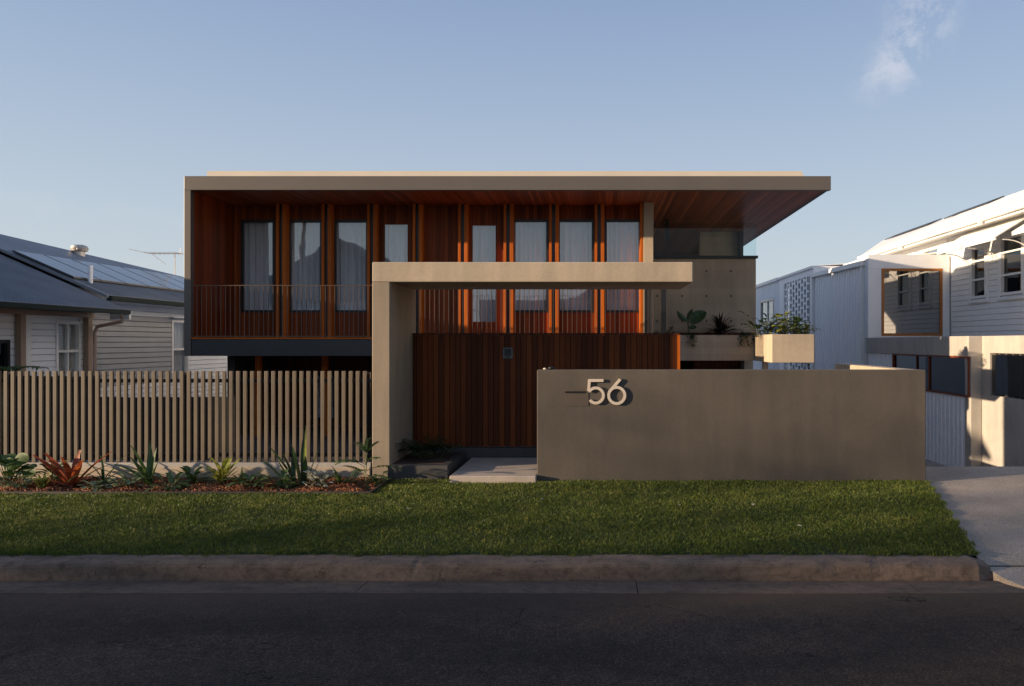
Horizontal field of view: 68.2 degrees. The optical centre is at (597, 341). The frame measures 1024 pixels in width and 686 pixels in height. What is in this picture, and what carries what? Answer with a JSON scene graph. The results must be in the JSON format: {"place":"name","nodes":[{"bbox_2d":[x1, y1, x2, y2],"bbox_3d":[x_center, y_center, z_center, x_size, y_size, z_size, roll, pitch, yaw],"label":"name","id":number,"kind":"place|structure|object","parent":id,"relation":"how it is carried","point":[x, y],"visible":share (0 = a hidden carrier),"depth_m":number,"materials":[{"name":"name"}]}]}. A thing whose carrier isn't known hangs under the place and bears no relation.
{"place":"outdoors","nodes":[
{"label":"outdoors","id":0,"kind":"place"},
{"bbox_2d":[0,366,48,452],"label":"hedge","id":1,"kind":"object","parent":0,"point":[12,368],"visible":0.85,"depth_m":11.96,"materials":[{"name":"green plant"}]},
{"bbox_2d":[128,426,371,460],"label":"undercroft paving","id":2,"kind":"structure","parent":0,"point":[326,440],"depth_m":14.42,"materials":[{"name":"stone"}]},
{"bbox_2d":[30,366,788,460],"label":"lot ground","id":3,"kind":"structure","parent":0,"point":[122,460],"depth_m":12.15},
{"bbox_2d":[0,234,226,396],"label":"weatherboard cottage","id":4,"kind":"structure","parent":3,"relation":"on","point":[75,308],"depth_m":15.85,"materials":[{"name":"beige paint"}]},
{"bbox_2d":[0,340,9,375],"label":"dark window","id":5,"kind":"structure","parent":4,"relation":"in","point":[4,344],"depth_m":13.29,"materials":[{"name":"black glass"}]},
{"bbox_2d":[54,321,80,375],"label":"sash window","id":6,"kind":"structure","parent":4,"relation":"in","point":[66,344],"depth_m":14.84,"materials":[{"name":"white paint"}]},
{"bbox_2d":[171,320,189,378],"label":"sash window","id":7,"kind":"structure","parent":4,"relation":"in","point":[176,332],"depth_m":18.99,"materials":[{"name":"white paint"}]},
{"bbox_2d":[2,375,235,459],"bbox_3d":[-8.450,1.233,12.230,5.100,1.375,0.060,0,0,0],"label":"paling fence","id":8,"kind":"object","parent":3,"relation":"on","point":[171,424],"visible":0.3,"depth_m":12.20,"materials":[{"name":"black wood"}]},
{"bbox_2d":[0,371,371,477],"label":"slat fence","id":9,"kind":"object","parent":3,"relation":"on","point":[185,454],"visible":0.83,"depth_m":10.37,"materials":[{"name":"beige wood"}]},
{"bbox_2d":[388,451,464,479],"bbox_3d":[-2.457,1.843,10.905,0.822,0.315,1.370,0,0,0],"label":"entry planter","id":10,"kind":"object","parent":3,"relation":"on","point":[447,465],"visible":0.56,"depth_m":10.32,"materials":[{"name":"concrete"}]},
{"bbox_2d":[396,436,466,458],"bbox_3d":[-2.516,1.558,10.973,1.033,0.328,0.903,0,0,-36],"label":"fern","id":11,"kind":"object","parent":10,"relation":"in","point":[432,447],"visible":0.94,"depth_m":10.94,"materials":[{"name":"green plant"}]},
{"bbox_2d":[413,447,536,482],"bbox_3d":[-0.830,1.817,10.860,4.060,0.365,1.720,0,0,0],"label":"entry step","id":12,"kind":"object","parent":3,"relation":"on","point":[500,464],"visible":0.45,"depth_m":10.85,"materials":[{"name":"concrete"}]},
{"bbox_2d":[413,333,679,446],"bbox_3d":[-0.796,0.742,11.628,4.128,1.762,0.124,0,0,0],"label":"timber screen","id":13,"kind":"object","parent":12,"relation":"on","point":[475,389],"visible":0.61,"depth_m":11.60,"materials":[{"name":"brown wood"}]},
{"bbox_2d":[184,171,830,435],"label":"modern house","id":14,"kind":"structure","parent":3,"relation":"on","point":[277,271],"depth_m":15.70,"materials":[{"name":"brown wood"}]},
{"bbox_2d":[241,220,274,312],"bbox_3d":[-7.140,-1.591,15.864,0.714,1.982,0.249,0,0,0],"label":"balcony window","id":15,"kind":"structure","parent":14,"relation":"in","point":[257,236],"depth_m":15.90,"materials":[{"name":"grey glass"}]},
{"bbox_2d":[289,220,320,312],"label":"balcony window","id":16,"kind":"structure","parent":14,"relation":"in","point":[304,235],"depth_m":15.91,"materials":[{"name":"black glass"}]},
{"bbox_2d":[311,373,334,420],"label":"lower window","id":17,"kind":"structure","parent":14,"relation":"in","point":[312,374],"depth_m":17.18,"materials":[{"name":"black glass"}]},
{"bbox_2d":[334,220,366,312],"bbox_3d":[-5.187,-1.591,15.858,0.735,1.982,0.236,0,0,0],"label":"balcony window","id":18,"kind":"structure","parent":14,"relation":"in","point":[350,236],"depth_m":15.90,"materials":[{"name":"grey glass"}]},
{"bbox_2d":[371,373,371,420],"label":"lower window","id":19,"kind":"structure","parent":14,"relation":"in","point":[371,373],"depth_m":17.16,"materials":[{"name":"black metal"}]},
{"bbox_2d":[380,220,411,261],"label":"balcony window","id":20,"kind":"structure","parent":14,"relation":"in","point":[395,235],"depth_m":15.90,"materials":[{"name":"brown glass"}]},
{"bbox_2d":[469,221,499,325],"bbox_3d":[-2.394,-1.438,15.863,0.672,2.245,0.245,0,0,0],"label":"balcony window","id":21,"kind":"structure","parent":14,"relation":"in","point":[484,236],"depth_m":15.91,"materials":[{"name":"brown glass"}]},
{"bbox_2d":[514,219,547,312],"bbox_3d":[-1.428,-1.596,15.864,0.777,1.993,0.249,0,0,0],"label":"balcony window","id":22,"kind":"structure","parent":14,"relation":"in","point":[530,235],"depth_m":15.90,"materials":[{"name":"white glass"}]},
{"bbox_2d":[559,219,593,312],"bbox_3d":[-0.467,-1.596,15.865,0.767,1.993,0.250,0,0,0],"label":"balcony window","id":23,"kind":"structure","parent":14,"relation":"in","point":[576,236],"depth_m":15.91,"materials":[{"name":"white glass"}]},
{"bbox_2d":[604,219,638,312],"bbox_3d":[0.530,-1.596,15.862,0.788,1.993,0.244,0,0,0],"label":"balcony window","id":24,"kind":"structure","parent":14,"relation":"in","point":[621,236],"depth_m":15.90,"materials":[{"name":"white"}]},
{"bbox_2d":[685,332,697,348],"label":"trailing vine","id":25,"kind":"object","parent":14,"relation":"hanging from","point":[692,337],"visible":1,"depth_m":15.65,"materials":[{"name":"green plant"}]},
{"bbox_2d":[677,309,706,332],"bbox_3d":[1.999,-0.402,16.022,0.639,0.612,0.081,0,0,0],"label":"elephant ear","id":26,"kind":"object","parent":14,"relation":"on","point":[696,317],"visible":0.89,"depth_m":16.03},
{"bbox_2d":[698,313,741,334],"bbox_3d":[2.603,-0.366,16.016,1.120,0.606,1.048,0,0,0],"label":"dracaena","id":27,"kind":"object","parent":14,"relation":"on","point":[721,325],"visible":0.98,"depth_m":15.95,"materials":[{"name":"plant"}]},
{"bbox_2d":[738,331,753,346],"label":"trailing vine","id":28,"kind":"object","parent":14,"relation":"on","point":[748,333],"visible":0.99,"depth_m":15.64,"materials":[{"name":"green plant"}]},
{"bbox_2d":[740,311,777,336],"bbox_3d":[3.192,-0.355,15.048,0.890,0.521,0.793,0,0,0],"label":"planter shrub","id":29,"kind":"object","parent":14,"relation":"on","point":[757,327],"visible":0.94,"depth_m":14.97,"materials":[{"name":"green plant"}]},
{"bbox_2d":[743,313,780,334],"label":"planter shrub","id":30,"kind":"object","parent":14,"relation":"on","point":[767,329],"visible":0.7,"depth_m":14.95,"materials":[{"name":"green plant"}]},
{"bbox_2d":[761,311,801,333],"bbox_3d":[3.667,-0.353,15.051,0.852,0.518,0.881,0,0,0],"label":"planter shrub","id":31,"kind":"object","parent":14,"relation":"on","point":[780,330],"visible":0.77,"depth_m":14.94,"materials":[{"name":"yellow plant"}]},
{"bbox_2d":[779,317,812,333],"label":"planter shrub","id":32,"kind":"object","parent":14,"relation":"on","point":[796,321],"visible":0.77,"depth_m":14.95,"materials":[{"name":"green plant"}]},
{"bbox_2d":[794,323,820,333],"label":"planter shrub","id":33,"kind":"object","parent":14,"relation":"on","point":[805,328],"visible":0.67,"depth_m":14.93,"materials":[{"name":"green plant"}]},
{"bbox_2d":[372,262,692,477],"bbox_3d":[-0.904,0.408,11.088,4.430,3.024,1.483,0,0,0],"label":"entry portal","id":34,"kind":"object","parent":3,"relation":"on","point":[395,285],"visible":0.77,"depth_m":10.35,"materials":[{"name":"concrete"}]},
{"bbox_2d":[537,363,925,481],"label":"front wall","id":35,"kind":"structure","parent":3,"relation":"on","point":[845,422],"depth_m":10.10,"materials":[{"name":"concrete"}]},
{"bbox_2d":[753,252,936,368],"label":"white shed wing","id":36,"kind":"structure","parent":3,"relation":"on","point":[828,301],"depth_m":26.59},
{"bbox_2d":[760,298,773,323],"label":"corner window","id":37,"kind":"structure","parent":36,"relation":"in","point":[768,304],"depth_m":35.48,"materials":[{"name":"glass"}]},
{"bbox_2d":[0,478,979,556],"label":"verge","id":38,"kind":"structure","parent":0,"point":[208,482],"depth_m":8.05,"materials":[{"name":"plant"}]},
{"bbox_2d":[0,477,391,494],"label":"garden edging","id":39,"kind":"object","parent":38,"relation":"on","point":[185,492],"visible":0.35,"depth_m":9.39,"materials":[{"name":"grey concrete"}]},
{"bbox_2d":[0,554,978,581],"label":"kerb","id":40,"kind":"structure","parent":38,"relation":"on","point":[635,568],"depth_m":6.90,"materials":[{"name":"concrete"}]},
{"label":"garden bed","id":41,"kind":"structure","parent":38,"relation":"on","visible":0},
{"bbox_2d":[0,453,36,485],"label":"philodendron","id":42,"kind":"object","parent":41,"relation":"on","point":[10,464],"visible":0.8,"depth_m":9.71,"materials":[{"name":"green plant"}]},
{"bbox_2d":[0,471,39,488],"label":"groundcover plant","id":43,"kind":"object","parent":41,"relation":"on","point":[21,485],"visible":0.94,"depth_m":9.60,"materials":[{"name":"green plant"}]},
{"bbox_2d":[32,471,51,487],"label":"groundcover plant","id":44,"kind":"object","parent":41,"relation":"on","point":[41,483],"visible":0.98,"depth_m":9.63,"materials":[{"name":"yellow plant"}]},
{"bbox_2d":[30,459,68,481],"bbox_3d":[-7.304,1.737,10.048,0.461,0.283,0.534,0,0,-10],"label":"bed plant","id":45,"kind":"object","parent":41,"relation":"on","point":[54,476],"visible":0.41,"depth_m":10.02,"materials":[{"name":"green plant"}]},
{"bbox_2d":[33,450,110,488],"bbox_3d":[-6.853,1.669,9.732,0.995,0.484,0.439,0,0,-11],"label":"bromeliad","id":46,"kind":"object","parent":41,"relation":"on","point":[67,474],"visible":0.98,"depth_m":9.78,"materials":[{"name":"red plant"}]},
{"bbox_2d":[76,480,119,490],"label":"groundcover plant","id":47,"kind":"object","parent":41,"relation":"on","point":[93,485],"visible":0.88,"depth_m":9.59,"materials":[{"name":"green plant"}]},
{"bbox_2d":[71,453,132,482],"bbox_3d":[-6.670,1.713,10.155,0.821,0.549,1.069,0,0,42],"label":"grassy plant","id":48,"kind":"object","parent":41,"relation":"on","point":[103,478],"visible":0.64,"depth_m":10.07,"materials":[{"name":"green plant"}]},
{"bbox_2d":[108,471,142,486],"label":"bed plant","id":49,"kind":"object","parent":41,"relation":"on","point":[125,480],"visible":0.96,"depth_m":9.66,"materials":[{"name":"green plant"}]},
{"bbox_2d":[96,441,165,484],"bbox_3d":[-6.111,1.603,9.795,0.903,0.577,0.390,0,0,0],"label":"crinum lily","id":50,"kind":"object","parent":41,"relation":"on","point":[148,471],"visible":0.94,"depth_m":9.87,"materials":[{"name":"green plant"}]},
{"bbox_2d":[145,471,190,490],"bbox_3d":[-5.492,1.797,9.668,0.491,0.221,0.499,0,0,0],"label":"groundcover plant","id":51,"kind":"object","parent":41,"relation":"on","point":[171,479],"visible":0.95,"depth_m":9.67,"materials":[{"name":"green plant"}]},
{"bbox_2d":[0,476,382,490],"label":"bark mulch","id":52,"kind":"object","parent":41,"relation":"on","point":[351,485],"visible":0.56,"depth_m":9.71,"materials":[{"name":"brown wood"}]},
{"bbox_2d":[175,466,211,485],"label":"bed plant","id":53,"kind":"object","parent":41,"relation":"on","point":[189,476],"visible":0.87,"depth_m":10.01,"materials":[{"name":"green plant"}]},
{"bbox_2d":[205,456,240,484],"bbox_3d":[-4.942,1.701,9.911,0.435,0.402,0.526,0,0,-29],"label":"bromeliad","id":54,"kind":"object","parent":41,"relation":"on","point":[221,473],"visible":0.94,"depth_m":9.88,"materials":[{"name":"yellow plant"}]},
{"bbox_2d":[230,467,252,482],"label":"bed plant","id":55,"kind":"object","parent":41,"relation":"on","point":[241,476],"visible":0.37,"depth_m":9.94,"materials":[{"name":"green plant"}]},
{"bbox_2d":[221,470,279,487],"bbox_3d":[-4.491,1.778,9.748,0.624,0.255,0.743,0,0,35],"label":"groundcover plant","id":56,"kind":"object","parent":41,"relation":"on","point":[244,481],"visible":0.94,"depth_m":9.73,"materials":[{"name":"green plant"}]},
{"bbox_2d":[264,468,300,488],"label":"bed plant","id":57,"kind":"object","parent":41,"relation":"on","point":[283,483],"visible":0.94,"depth_m":9.72,"materials":[{"name":"green plant"}]},
{"bbox_2d":[260,429,321,485],"bbox_3d":[-4.068,1.500,9.871,0.832,0.798,0.154,0,0,6],"label":"sansevieria","id":58,"kind":"object","parent":41,"relation":"on","point":[294,468],"visible":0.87,"depth_m":9.87,"materials":[{"name":"green plant"}]},
{"bbox_2d":[302,470,332,487],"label":"silver plant","id":59,"kind":"object","parent":41,"relation":"on","point":[320,484],"visible":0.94,"depth_m":9.60,"materials":[{"name":"green plant"}]},
{"bbox_2d":[321,467,359,482],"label":"bed plant","id":60,"kind":"object","parent":41,"relation":"on","point":[337,477],"visible":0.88,"depth_m":9.90,"materials":[{"name":"green plant"}]},
{"bbox_2d":[334,438,402,485],"bbox_3d":[-3.006,1.589,9.742,0.875,0.651,0.490,0,0,0],"label":"young palm","id":61,"kind":"object","parent":41,"relation":"on","point":[364,448],"visible":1,"depth_m":9.85,"materials":[{"name":"green plant"}]},
{"bbox_2d":[357,471,391,485],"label":"bed plant","id":62,"kind":"object","parent":41,"relation":"on","point":[376,480],"visible":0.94,"depth_m":9.96,"materials":[{"name":"green plant"}]},
{"bbox_2d":[0,594,1023,685],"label":"road","id":63,"kind":"structure","parent":0,"point":[511,639],"depth_m":5.46,"materials":[{"name":"grey asphalt"}]},
{"bbox_2d":[0,581,1023,593],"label":"drain channel","id":64,"kind":"object","parent":63,"relation":"on","point":[502,587],"visible":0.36,"depth_m":6.65,"materials":[{"name":"concrete"}]},
{"bbox_2d":[0,0,1023,319],"label":"sky","id":65,"kind":"structure","parent":0,"point":[913,110],"materials":[{"name":"blue"}]},
{"bbox_2d":[926,459,1023,588],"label":"driveway","id":66,"kind":"structure","parent":0,"point":[985,504],"depth_m":8.86,"materials":[{"name":"grey concrete"}]},
{"bbox_2d":[844,190,1023,465],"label":"white house","id":67,"kind":"structure","parent":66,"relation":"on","point":[949,317],"depth_m":19.43,"materials":[{"name":"grey wood"}]},
{"bbox_2d":[881,268,942,335],"bbox_3d":[9.336,-1.185,22.395,1.814,2.001,0.210,0,0,0],"label":"cedar window","id":68,"kind":"structure","parent":67,"relation":"in","point":[911,298],"depth_m":22.32,"materials":[{"name":"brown glass"}]},
{"bbox_2d":[892,354,969,397],"bbox_3d":[8.045,0.758,18.300,0.090,0.885,4.200,0,0,0],"label":"strip window","id":69,"kind":"structure","parent":67,"relation":"in","point":[944,374],"depth_m":17.58,"materials":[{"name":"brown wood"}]},
{"bbox_2d":[922,246,939,253],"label":"sash window","id":70,"kind":"structure","parent":67,"relation":"in","point":[937,248],"depth_m":23.55,"materials":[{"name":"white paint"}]},
{"bbox_2d":[971,244,985,298],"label":"sash window","id":71,"kind":"structure","parent":67,"relation":"in","point":[978,270],"depth_m":20.74,"materials":[{"name":"white paint"}]},
{"bbox_2d":[992,353,1023,398],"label":"barred window","id":72,"kind":"structure","parent":67,"relation":"in","point":[1007,368],"depth_m":15.15,"materials":[{"name":"black metal"}]},
{"bbox_2d":[1000,233,1022,295],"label":"sash window","id":73,"kind":"structure","parent":67,"relation":"in","point":[1011,264],"depth_m":19.08,"materials":[{"name":"white paint"}]},
{"bbox_2d":[966,555,992,580],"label":"kerb","id":74,"kind":"structure","parent":66,"relation":"on","point":[985,574],"depth_m":6.95,"materials":[{"name":"concrete"}]},
{"bbox_2d":[989,565,1023,566],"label":"expansion joint","id":75,"kind":"object","parent":66,"relation":"on","point":[1006,565],"visible":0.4,"depth_m":7.05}
]}

